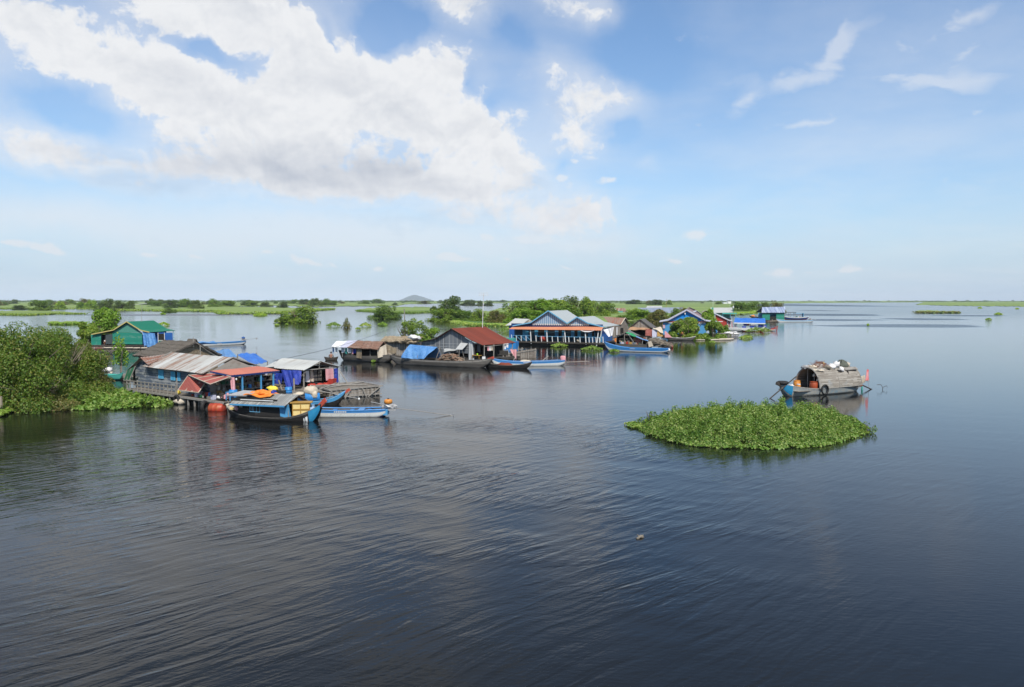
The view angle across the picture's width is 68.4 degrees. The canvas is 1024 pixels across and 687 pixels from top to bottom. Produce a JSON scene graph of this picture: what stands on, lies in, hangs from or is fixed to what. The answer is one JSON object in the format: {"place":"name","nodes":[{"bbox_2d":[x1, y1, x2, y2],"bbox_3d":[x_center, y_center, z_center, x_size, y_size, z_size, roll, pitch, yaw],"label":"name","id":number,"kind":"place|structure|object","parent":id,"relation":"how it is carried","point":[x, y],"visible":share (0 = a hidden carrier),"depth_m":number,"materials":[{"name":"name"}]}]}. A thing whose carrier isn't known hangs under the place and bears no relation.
{"place":"outdoors","nodes":[
{"label":"outdoors","id":0,"kind":"place"},
{"bbox_2d":[398,295,433,300],"bbox_3d":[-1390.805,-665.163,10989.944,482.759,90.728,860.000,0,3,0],"label":"hill","id":1,"kind":"structure","parent":0,"point":[415,298],"depth_m":10748.32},
{"bbox_2d":[0,302,1023,686],"bbox_3d":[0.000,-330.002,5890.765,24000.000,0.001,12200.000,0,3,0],"label":"water","id":2,"kind":"structure","parent":0,"point":[490,526],"depth_m":23.58,"materials":[{"name":"blue liquid"}]},
{"bbox_2d":[0,374,80,411],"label":"bush","id":3,"kind":"object","parent":2,"relation":"on","point":[64,404],"visible":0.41,"depth_m":48.36,"materials":[{"name":"green plant"}]},
{"bbox_2d":[28,299,52,309],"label":"bush","id":4,"kind":"object","parent":2,"relation":"on","point":[39,304],"visible":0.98,"depth_m":540.83,"materials":[{"name":"green plant"}]},
{"bbox_2d":[0,310,88,315],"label":"reed bed","id":5,"kind":"object","parent":2,"relation":"on","point":[26,311],"visible":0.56,"depth_m":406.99,"materials":[{"name":"green plant"}]},
{"bbox_2d":[0,320,96,413],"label":"bush","id":6,"kind":"object","parent":2,"relation":"on","point":[17,355],"visible":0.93,"depth_m":48.14,"materials":[{"name":"green plant"}]},
{"bbox_2d":[47,321,89,324],"bbox_3d":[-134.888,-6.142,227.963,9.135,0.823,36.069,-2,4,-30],"label":"reed bed","id":7,"kind":"object","parent":2,"relation":"in","point":[49,323],"visible":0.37,"depth_m":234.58,"materials":[{"name":"green plant"}]},
{"bbox_2d":[26,326,113,394],"bbox_3d":[-33.293,1.603,54.627,8.704,5.795,5.602,0,3,0],"label":"bush","id":8,"kind":"object","parent":2,"relation":"on","point":[88,364],"visible":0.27,"depth_m":54.88,"materials":[{"name":"green plant"}]},
{"bbox_2d":[76,321,100,343],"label":"tree","id":9,"kind":"object","parent":2,"relation":"on","point":[85,331],"visible":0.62,"depth_m":121.70,"materials":[{"name":"green plant"}]},
{"bbox_2d":[69,342,115,384],"bbox_3d":[-35.134,1.924,61.199,5.056,4.398,4.535,-3,4,-40],"label":"bush","id":10,"kind":"object","parent":2,"relation":"on","point":[103,376],"visible":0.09,"depth_m":61.44,"materials":[{"name":"green plant"}]},
{"bbox_2d":[91,306,126,332],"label":"tree","id":11,"kind":"object","parent":2,"relation":"on","point":[108,319],"visible":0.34,"depth_m":126.62,"materials":[{"name":"green plant"}]},
{"bbox_2d":[45,386,173,410],"bbox_3d":[-32.056,3.566,54.298,20.089,0.815,9.035,3,5,45],"label":"hyacinth bed","id":12,"kind":"object","parent":2,"relation":"on","point":[121,396],"visible":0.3,"depth_m":50.22,"materials":[{"name":"green plant"}]},
{"bbox_2d":[111,332,129,371],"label":"sapling","id":13,"kind":"object","parent":2,"relation":"on","point":[119,353],"visible":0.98,"depth_m":73.42,"materials":[{"name":"green plant"}]},
{"bbox_2d":[91,320,174,348],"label":"green house","id":14,"kind":"structure","parent":2,"relation":"on","point":[133,337],"depth_m":109.10,"materials":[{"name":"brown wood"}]},
{"bbox_2d":[143,332,156,346],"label":"tarpaulin","id":15,"kind":"object","parent":14,"relation":"hanging from","point":[149,339],"visible":0.91,"depth_m":108.01,"materials":[{"name":"blue plastic"}]},
{"bbox_2d":[123,346,258,409],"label":"floating house","id":16,"kind":"structure","parent":2,"relation":"on","point":[165,375],"depth_m":53.12,"materials":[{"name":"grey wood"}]},
{"bbox_2d":[178,376,204,392],"bbox_3d":[-21.377,2.701,50.545,2.554,1.011,0.810,2,4,37],"label":"awning","id":17,"kind":"object","parent":16,"relation":"attached to","point":[189,384],"visible":1,"depth_m":50.48,"materials":[{"name":"red metal"}]},
{"bbox_2d":[189,373,230,384],"bbox_3d":[-20.354,2.254,49.756,4.020,0.564,1.511,2,4,37],"label":"awning","id":18,"kind":"object","parent":16,"relation":"attached to","point":[210,378],"visible":0.96,"depth_m":49.48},
{"bbox_2d":[132,337,283,388],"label":"thatched house","id":19,"kind":"structure","parent":2,"relation":"on","point":[164,346],"depth_m":62.62,"materials":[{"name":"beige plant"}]},
{"bbox_2d":[216,349,236,356],"bbox_3d":[-25.226,1.750,65.906,1.100,2.578,8.809,-2,4,-29],"label":"tarpaulin shelter","id":20,"kind":"object","parent":19,"relation":"on","point":[227,352],"visible":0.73,"depth_m":64.37,"materials":[{"name":"blue plastic"}]},
{"bbox_2d":[237,353,267,366],"bbox_3d":[-20.736,2.085,61.210,1.792,2.444,5.436,-2,4,-32],"label":"tarpaulin shelter","id":21,"kind":"object","parent":19,"relation":"on","point":[253,358],"visible":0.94,"depth_m":61.81,"materials":[{"name":"blue plastic"}]},
{"bbox_2d":[208,403,226,410],"bbox_3d":[-18.760,4.145,48.009,0.950,0.707,0.696,1,3,11],"label":"barrel","id":22,"kind":"object","parent":2,"relation":"on","point":[216,407],"visible":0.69,"depth_m":47.73,"materials":[{"name":"plastic"}]},
{"bbox_2d":[198,341,245,345],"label":"longtail boat","id":23,"kind":"object","parent":2,"relation":"on","point":[225,343],"visible":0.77,"depth_m":117.69,"materials":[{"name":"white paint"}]},
{"bbox_2d":[191,366,303,405],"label":"floating shop","id":24,"kind":"structure","parent":2,"relation":"on","point":[264,379],"depth_m":51.40,"materials":[{"name":"blue paint"}]},
{"bbox_2d":[0,301,510,314],"bbox_3d":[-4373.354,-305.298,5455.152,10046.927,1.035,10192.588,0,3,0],"label":"marsh","id":25,"kind":"structure","parent":2,"relation":"on","point":[238,309],"depth_m":779.86,"materials":[{"name":"green plant"}]},
{"bbox_2d":[110,301,129,310],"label":"tree","id":26,"kind":"object","parent":25,"relation":"on","point":[119,305],"visible":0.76,"depth_m":520.02,"materials":[{"name":"green plant"}]},
{"bbox_2d":[0,307,334,314],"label":"shore grass","id":27,"kind":"structure","parent":25,"relation":"on","point":[219,312],"depth_m":468.19,"materials":[{"name":"green plant"}]},
{"bbox_2d":[162,299,179,307],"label":"tree","id":28,"kind":"object","parent":25,"relation":"on","point":[171,303],"visible":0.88,"depth_m":643.11,"materials":[{"name":"green plant"}]},
{"bbox_2d":[177,298,191,306],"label":"tree","id":29,"kind":"object","parent":25,"relation":"on","point":[184,302],"visible":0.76,"depth_m":674.41,"materials":[{"name":"green plant"}]},
{"bbox_2d":[188,300,204,308],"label":"bush","id":30,"kind":"object","parent":25,"relation":"on","point":[196,304],"visible":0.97,"depth_m":587.25,"materials":[{"name":"green plant"}]},
{"bbox_2d":[307,298,323,305],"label":"bush","id":31,"kind":"object","parent":25,"relation":"on","point":[315,301],"visible":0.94,"depth_m":904.60,"materials":[{"name":"green plant"}]},
{"bbox_2d":[228,394,326,421],"bbox_3d":[-13.918,3.832,44.752,6.734,1.736,2.428,1,3,19],"label":"cabin boat","id":32,"kind":"object","parent":2,"relation":"on","point":[280,409],"visible":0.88,"depth_m":43.89,"materials":[{"name":"blue wood"}]},
{"bbox_2d":[227,390,254,395],"bbox_3d":[-16.097,2.988,45.115,1.501,0.239,1.109,1,3,19],"label":"panel","id":33,"kind":"object","parent":32,"relation":"on","point":[240,393],"visible":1,"depth_m":44.97,"materials":[{"name":"metal"}]},
{"bbox_2d":[231,398,276,402],"bbox_3d":[-15.188,3.315,44.297,3.251,0.170,0.146,1,3,20],"label":"pole rack","id":34,"kind":"object","parent":32,"relation":"on","point":[255,400],"visible":1,"depth_m":44.24,"materials":[{"name":"white paint"}]},
{"bbox_2d":[243,389,278,397],"bbox_3d":[-14.904,2.966,44.797,1.843,0.454,1.213,1,3,19],"label":"tarpaulin","id":35,"kind":"object","parent":32,"relation":"on","point":[262,393],"visible":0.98,"depth_m":44.73,"materials":[{"name":"orange plastic"}]},
{"bbox_2d":[274,305,320,323],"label":"bush","id":36,"kind":"object","parent":2,"relation":"on","point":[302,313],"visible":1,"depth_m":233.62,"materials":[{"name":"green plant"}]},
{"bbox_2d":[278,378,330,398],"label":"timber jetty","id":37,"kind":"object","parent":2,"relation":"on","point":[322,394],"visible":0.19,"depth_m":53.80,"materials":[{"name":"brown wood"}]},
{"bbox_2d":[266,358,347,389],"bbox_3d":[-15.970,2.619,57.515,5.975,2.800,4.740,2,4,37],"label":"floating hut","id":38,"kind":"object","parent":2,"relation":"on","point":[289,369],"visible":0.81,"depth_m":56.81,"materials":[{"name":"metal"}]},
{"bbox_2d":[325,368,333,380],"bbox_3d":[-13.827,2.346,57.126,0.065,0.890,0.780,2,4,35],"label":"towel","id":39,"kind":"object","parent":38,"relation":"hanging from","point":[329,374],"visible":1,"depth_m":57.11,"materials":[{"name":"pink fabric"}]},
{"bbox_2d":[311,388,349,405],"bbox_3d":[-13.734,3.705,50.163,5.906,1.272,1.073,-1,3,-19],"label":"wooden boat","id":40,"kind":"object","parent":2,"relation":"on","point":[335,400],"visible":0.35,"depth_m":50.57,"materials":[{"name":"blue wood"}]},
{"bbox_2d":[305,393,319,400],"bbox_3d":[-13.326,3.613,50.303,0.950,0.666,0.656,-1,3,-19],"label":"barrel","id":41,"kind":"object","parent":40,"relation":"in","point":[309,397],"visible":0.72,"depth_m":50.02,"materials":[{"name":"blue plastic"}]},
{"bbox_2d":[304,385,318,397],"bbox_3d":[-13.387,3.213,50.270,0.996,0.906,0.828,-1,4,-23],"label":"sack","id":42,"kind":"object","parent":41,"relation":"on","point":[312,391],"visible":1,"depth_m":50.05,"materials":[{"name":"white fabric"}]},
{"bbox_2d":[311,381,382,397],"bbox_3d":[-12.534,3.615,55.916,4.638,1.193,3.890,-2,4,-36],"label":"fish pen","id":43,"kind":"object","parent":2,"relation":"on","point":[362,388],"visible":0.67,"depth_m":55.11,"materials":[{"name":"grey wood"}]},
{"bbox_2d":[320,407,388,416],"bbox_3d":[-10.191,4.186,45.685,5.382,0.782,1.191,0,3,-2],"label":"longtail boat","id":44,"kind":"object","parent":2,"relation":"on","point":[353,412],"visible":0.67,"depth_m":45.21,"materials":[{"name":"white paint"}]},
{"bbox_2d":[373,398,453,415],"bbox_3d":[-6.060,3.981,45.792,5.069,1.320,0.507,0,3,-1],"label":"outboard engine","id":45,"kind":"object","parent":44,"relation":"attached to","point":[389,404],"visible":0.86,"depth_m":45.64,"materials":[{"name":"metal"}]},
{"bbox_2d":[331,340,395,361],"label":"thatched houseboat","id":46,"kind":"object","parent":2,"relation":"on","point":[369,350],"visible":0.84,"depth_m":86.60,"materials":[{"name":"brown wood"}]},
{"bbox_2d":[377,344,395,357],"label":"canvas","id":47,"kind":"object","parent":46,"relation":"attached to","point":[383,350],"visible":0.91,"depth_m":85.67,"materials":[{"name":"beige fabric"}]},
{"bbox_2d":[367,304,402,318],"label":"bush","id":48,"kind":"object","parent":2,"relation":"on","point":[379,312],"visible":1,"depth_m":282.69,"materials":[{"name":"green plant"}]},
{"bbox_2d":[360,306,429,312],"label":"marsh","id":49,"kind":"structure","parent":2,"relation":"on","point":[415,308],"depth_m":526.10,"materials":[{"name":"green plant"}]},
{"bbox_2d":[356,309,430,313],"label":"shore grass","id":50,"kind":"structure","parent":49,"relation":"on","point":[406,312],"depth_m":409.31,"materials":[{"name":"green plant"}]},
{"bbox_2d":[380,334,422,355],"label":"thatched shed","id":51,"kind":"structure","parent":2,"relation":"on","point":[400,344],"depth_m":94.19,"materials":[{"name":"beige plant"}]},
{"bbox_2d":[397,318,430,341],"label":"tree","id":52,"kind":"object","parent":2,"relation":"on","point":[409,327],"visible":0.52,"depth_m":107.05,"materials":[{"name":"green plant"}]},
{"bbox_2d":[423,327,439,340],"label":"bush","id":53,"kind":"object","parent":2,"relation":"on","point":[434,331],"visible":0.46,"depth_m":127.34,"materials":[{"name":"green plant"}]},
{"bbox_2d":[387,353,493,367],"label":"cargo boat","id":54,"kind":"object","parent":2,"relation":"on","point":[479,363],"visible":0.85,"depth_m":79.86,"materials":[{"name":"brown wood"}]},
{"bbox_2d":[401,344,442,359],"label":"tarpaulin","id":55,"kind":"object","parent":54,"relation":"on","point":[411,351],"visible":0.98,"depth_m":81.48,"materials":[{"name":"blue plastic"}]},
{"bbox_2d":[438,354,464,360],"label":"firewood pile","id":56,"kind":"object","parent":54,"relation":"on","point":[450,357],"visible":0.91,"depth_m":79.95,"materials":[{"name":"brown wood"}]},
{"bbox_2d":[425,308,459,321],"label":"bush","id":57,"kind":"object","parent":2,"relation":"on","point":[441,314],"visible":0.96,"depth_m":250.94,"materials":[{"name":"green plant"}]},
{"bbox_2d":[437,295,461,317],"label":"tree","id":58,"kind":"object","parent":2,"relation":"on","point":[452,302],"visible":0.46,"depth_m":277.13,"materials":[{"name":"green plant"}]},
{"bbox_2d":[454,309,473,320],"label":"bush","id":59,"kind":"object","parent":2,"relation":"on","point":[463,314],"visible":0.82,"depth_m":254.96,"materials":[{"name":"green plant"}]},
{"bbox_2d":[419,327,519,361],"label":"tin house","id":60,"kind":"structure","parent":2,"relation":"on","point":[453,341],"depth_m":88.60,"materials":[{"name":"red metal"}]},
{"bbox_2d":[469,308,490,320],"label":"bush","id":61,"kind":"object","parent":2,"relation":"on","point":[478,313],"visible":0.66,"depth_m":246.50,"materials":[{"name":"green plant"}]},
{"bbox_2d":[450,320,510,326],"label":"hyacinth leaves","id":62,"kind":"object","parent":2,"relation":"on","point":[472,323],"visible":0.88,"depth_m":205.97,"materials":[{"name":"green plant"}]},
{"bbox_2d":[486,362,531,368],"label":"canoe","id":63,"kind":"object","parent":2,"relation":"on","point":[522,366],"visible":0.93,"depth_m":77.77,"materials":[{"name":"brown wood"}]},
{"bbox_2d":[504,338,518,350],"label":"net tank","id":64,"kind":"object","parent":2,"relation":"on","point":[515,345],"visible":0.43,"depth_m":100.58,"materials":[{"name":"blue plastic"}]},
{"bbox_2d":[1,300,1023,302],"bbox_3d":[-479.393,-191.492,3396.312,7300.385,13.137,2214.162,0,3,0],"label":"wood","id":65,"kind":"object","parent":2,"relation":"on","point":[524,301],"visible":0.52,"depth_m":3048.59,"materials":[{"name":"green plant"}]},
{"bbox_2d":[505,318,531,337],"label":"annex hut","id":66,"kind":"object","parent":2,"relation":"on","point":[515,320],"visible":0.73,"depth_m":122.88,"materials":[{"name":"metal"}]},
{"bbox_2d":[504,346,535,358],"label":"fish pen","id":67,"kind":"object","parent":2,"relation":"on","point":[529,353],"visible":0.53,"depth_m":91.55,"materials":[{"name":"grey wood"}]},
{"bbox_2d":[492,359,564,365],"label":"longtail boat","id":68,"kind":"object","parent":2,"relation":"on","point":[545,362],"visible":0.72,"depth_m":80.27,"materials":[{"name":"white paint"}]},
{"bbox_2d":[509,310,618,346],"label":"blue house","id":69,"kind":"structure","parent":2,"relation":"on","point":[554,327],"depth_m":117.38,"materials":[{"name":"white paint"}]},
{"bbox_2d":[604,317,629,339],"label":"rusted hut","id":70,"kind":"object","parent":2,"relation":"on","point":[623,325],"visible":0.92,"depth_m":127.56,"materials":[{"name":"grey metal"}]},
{"bbox_2d":[609,331,650,347],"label":"boat canopy","id":71,"kind":"object","parent":2,"relation":"on","point":[624,340],"visible":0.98,"depth_m":113.59,"materials":[{"name":"fabric"}]},
{"bbox_2d":[624,421,642,428],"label":"plant island","id":72,"kind":"structure","parent":2,"relation":"on","point":[631,424],"depth_m":41.87,"materials":[{"name":"green plant"}]},
{"bbox_2d":[604,342,668,352],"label":"longtail boat","id":73,"kind":"object","parent":2,"relation":"on","point":[609,346],"visible":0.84,"depth_m":102.20,"materials":[{"name":"blue paint"}]},
{"bbox_2d":[628,318,666,340],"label":"gable hut","id":74,"kind":"object","parent":2,"relation":"on","point":[639,327],"visible":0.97,"depth_m":124.35,"materials":[{"name":"grey metal"}]},
{"bbox_2d":[646,309,668,322],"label":"bush","id":75,"kind":"object","parent":2,"relation":"on","point":[657,315],"visible":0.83,"depth_m":237.58,"materials":[{"name":"green plant"}]},
{"bbox_2d":[647,337,673,347],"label":"firewood raft","id":76,"kind":"object","parent":2,"relation":"on","point":[656,341],"visible":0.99,"depth_m":111.38,"materials":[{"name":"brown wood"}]},
{"bbox_2d":[665,331,695,340],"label":"rowing boat","id":77,"kind":"object","parent":2,"relation":"on","point":[668,336],"visible":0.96,"depth_m":131.76,"materials":[{"name":"grey wood"}]},
{"bbox_2d":[668,317,706,340],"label":"bush","id":78,"kind":"object","parent":2,"relation":"on","point":[689,326],"visible":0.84,"depth_m":132.78,"materials":[{"name":"green plant"}]},
{"bbox_2d":[659,309,717,336],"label":"bright blue house","id":79,"kind":"structure","parent":2,"relation":"on","point":[683,316],"depth_m":144.50,"materials":[{"name":"blue wood"}]},
{"bbox_2d":[470,301,924,324],"bbox_3d":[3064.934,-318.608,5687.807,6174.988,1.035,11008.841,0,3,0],"label":"marsh","id":80,"kind":"structure","parent":2,"relation":"on","point":[700,307],"depth_m":926.57,"materials":[{"name":"green plant"}]},
{"bbox_2d":[485,310,508,322],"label":"bush","id":81,"kind":"object","parent":80,"relation":"on","point":[493,314],"visible":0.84,"depth_m":229.60,"materials":[{"name":"green plant"}]},
{"bbox_2d":[495,300,530,321],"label":"bush","id":82,"kind":"object","parent":80,"relation":"on","point":[511,308],"visible":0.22,"depth_m":233.74,"materials":[{"name":"green plant"}]},
{"bbox_2d":[502,307,540,323],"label":"bush","id":83,"kind":"object","parent":80,"relation":"on","point":[528,313],"visible":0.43,"depth_m":210.73,"materials":[{"name":"green plant"}]},
{"bbox_2d":[526,298,555,314],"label":"bush","id":84,"kind":"object","parent":80,"relation":"on","point":[539,305],"visible":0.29,"depth_m":248.66,"materials":[{"name":"green plant"}]},
{"bbox_2d":[548,298,568,306],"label":"bush","id":85,"kind":"object","parent":80,"relation":"on","point":[557,302],"visible":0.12,"depth_m":261.06,"materials":[{"name":"green plant"}]},
{"bbox_2d":[539,304,582,315],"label":"bush","id":86,"kind":"object","parent":80,"relation":"on","point":[569,308],"visible":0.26,"depth_m":232.10,"materials":[{"name":"green plant"}]},
{"bbox_2d":[560,295,585,314],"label":"tree","id":87,"kind":"object","parent":80,"relation":"on","point":[570,301],"visible":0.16,"depth_m":278.17,"materials":[{"name":"green plant"}]},
{"bbox_2d":[577,296,593,316],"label":"tree","id":88,"kind":"object","parent":80,"relation":"on","point":[585,305],"visible":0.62,"depth_m":275.71,"materials":[{"name":"green plant"}]},
{"bbox_2d":[591,300,610,315],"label":"bush","id":89,"kind":"object","parent":80,"relation":"on","point":[601,312],"visible":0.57,"depth_m":315.06,"materials":[{"name":"green plant"}]},
{"bbox_2d":[599,302,618,313],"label":"bush","id":90,"kind":"object","parent":80,"relation":"on","point":[608,306],"visible":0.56,"depth_m":365.77,"materials":[{"name":"green plant"}]},
{"bbox_2d":[626,308,651,319],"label":"bush","id":91,"kind":"object","parent":80,"relation":"on","point":[640,313],"visible":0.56,"depth_m":262.40,"materials":[{"name":"green plant"}]},
{"bbox_2d":[638,307,681,312],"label":"long house","id":92,"kind":"structure","parent":80,"relation":"on","point":[668,309],"depth_m":377.44,"materials":[{"name":"white metal"}]},
{"bbox_2d":[730,301,752,310],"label":"bush","id":93,"kind":"object","parent":80,"relation":"on","point":[743,306],"visible":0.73,"depth_m":451.13,"materials":[{"name":"green plant"}]},
{"bbox_2d":[701,309,716,332],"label":"tree","id":94,"kind":"object","parent":2,"relation":"on","point":[708,314],"visible":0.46,"depth_m":160.65,"materials":[{"name":"green plant"}]},
{"bbox_2d":[704,319,726,339],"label":"bush","id":95,"kind":"object","parent":2,"relation":"on","point":[713,325],"visible":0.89,"depth_m":134.93,"materials":[{"name":"green plant"}]},
{"bbox_2d":[711,307,736,317],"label":"zinc house","id":96,"kind":"structure","parent":2,"relation":"on","point":[725,312],"depth_m":257.69,"materials":[{"name":"white paint"}]},
{"bbox_2d":[734,318,772,330],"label":"canopy raft","id":97,"kind":"object","parent":2,"relation":"on","point":[749,321],"visible":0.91,"depth_m":173.12,"materials":[{"name":"blue fabric"}]},
{"bbox_2d":[639,395,869,447],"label":"plant island","id":98,"kind":"structure","parent":2,"relation":"on","point":[777,424],"depth_m":38.56,"materials":[{"name":"green plant"}]},
{"bbox_2d":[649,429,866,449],"bbox_3d":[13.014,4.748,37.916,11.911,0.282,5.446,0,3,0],"label":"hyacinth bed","id":99,"kind":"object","parent":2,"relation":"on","point":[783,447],"visible":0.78,"depth_m":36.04,"materials":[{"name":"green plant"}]},
{"bbox_2d":[757,307,784,321],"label":"green hut","id":100,"kind":"object","parent":2,"relation":"on","point":[770,313],"visible":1,"depth_m":245.22,"materials":[{"name":"wood"}]},
{"bbox_2d":[784,312,808,319],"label":"boat","id":101,"kind":"object","parent":2,"relation":"on","point":[795,318],"visible":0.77,"depth_m":267.06,"materials":[{"name":"white paint"}]},
{"bbox_2d":[776,366,861,395],"bbox_3d":[23.184,2.838,56.982,8.853,2.223,2.382,-2,4,-28],"label":"covered sampan","id":102,"kind":"object","parent":2,"relation":"on","point":[836,381],"visible":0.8,"depth_m":56.43,"materials":[{"name":"grey paint"}]},
{"bbox_2d":[860,422,877,433],"bbox_3d":[18.760,4.742,39.773,0.857,1.190,0.837,-3,4,-38],"label":"water plant","id":103,"kind":"object","parent":2,"relation":"on","point":[867,428],"visible":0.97,"depth_m":39.74,"materials":[{"name":"green plant"}]},
{"bbox_2d":[916,301,1023,306],"bbox_3d":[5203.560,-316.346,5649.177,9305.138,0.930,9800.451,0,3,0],"label":"marsh","id":104,"kind":"structure","parent":2,"relation":"on","point":[1003,303],"depth_m":1577.40,"materials":[{"name":"green plant"}]},
{"bbox_2d":[0,0,1023,300],"label":"sky","id":105,"kind":"structure","parent":0,"point":[203,150],"materials":[{"name":"blue"}]},
{"bbox_2d":[714,313,732,327],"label":"red house","id":106,"kind":"structure","parent":0,"point":[727,321],"depth_m":183.58,"materials":[{"name":"red wood"}]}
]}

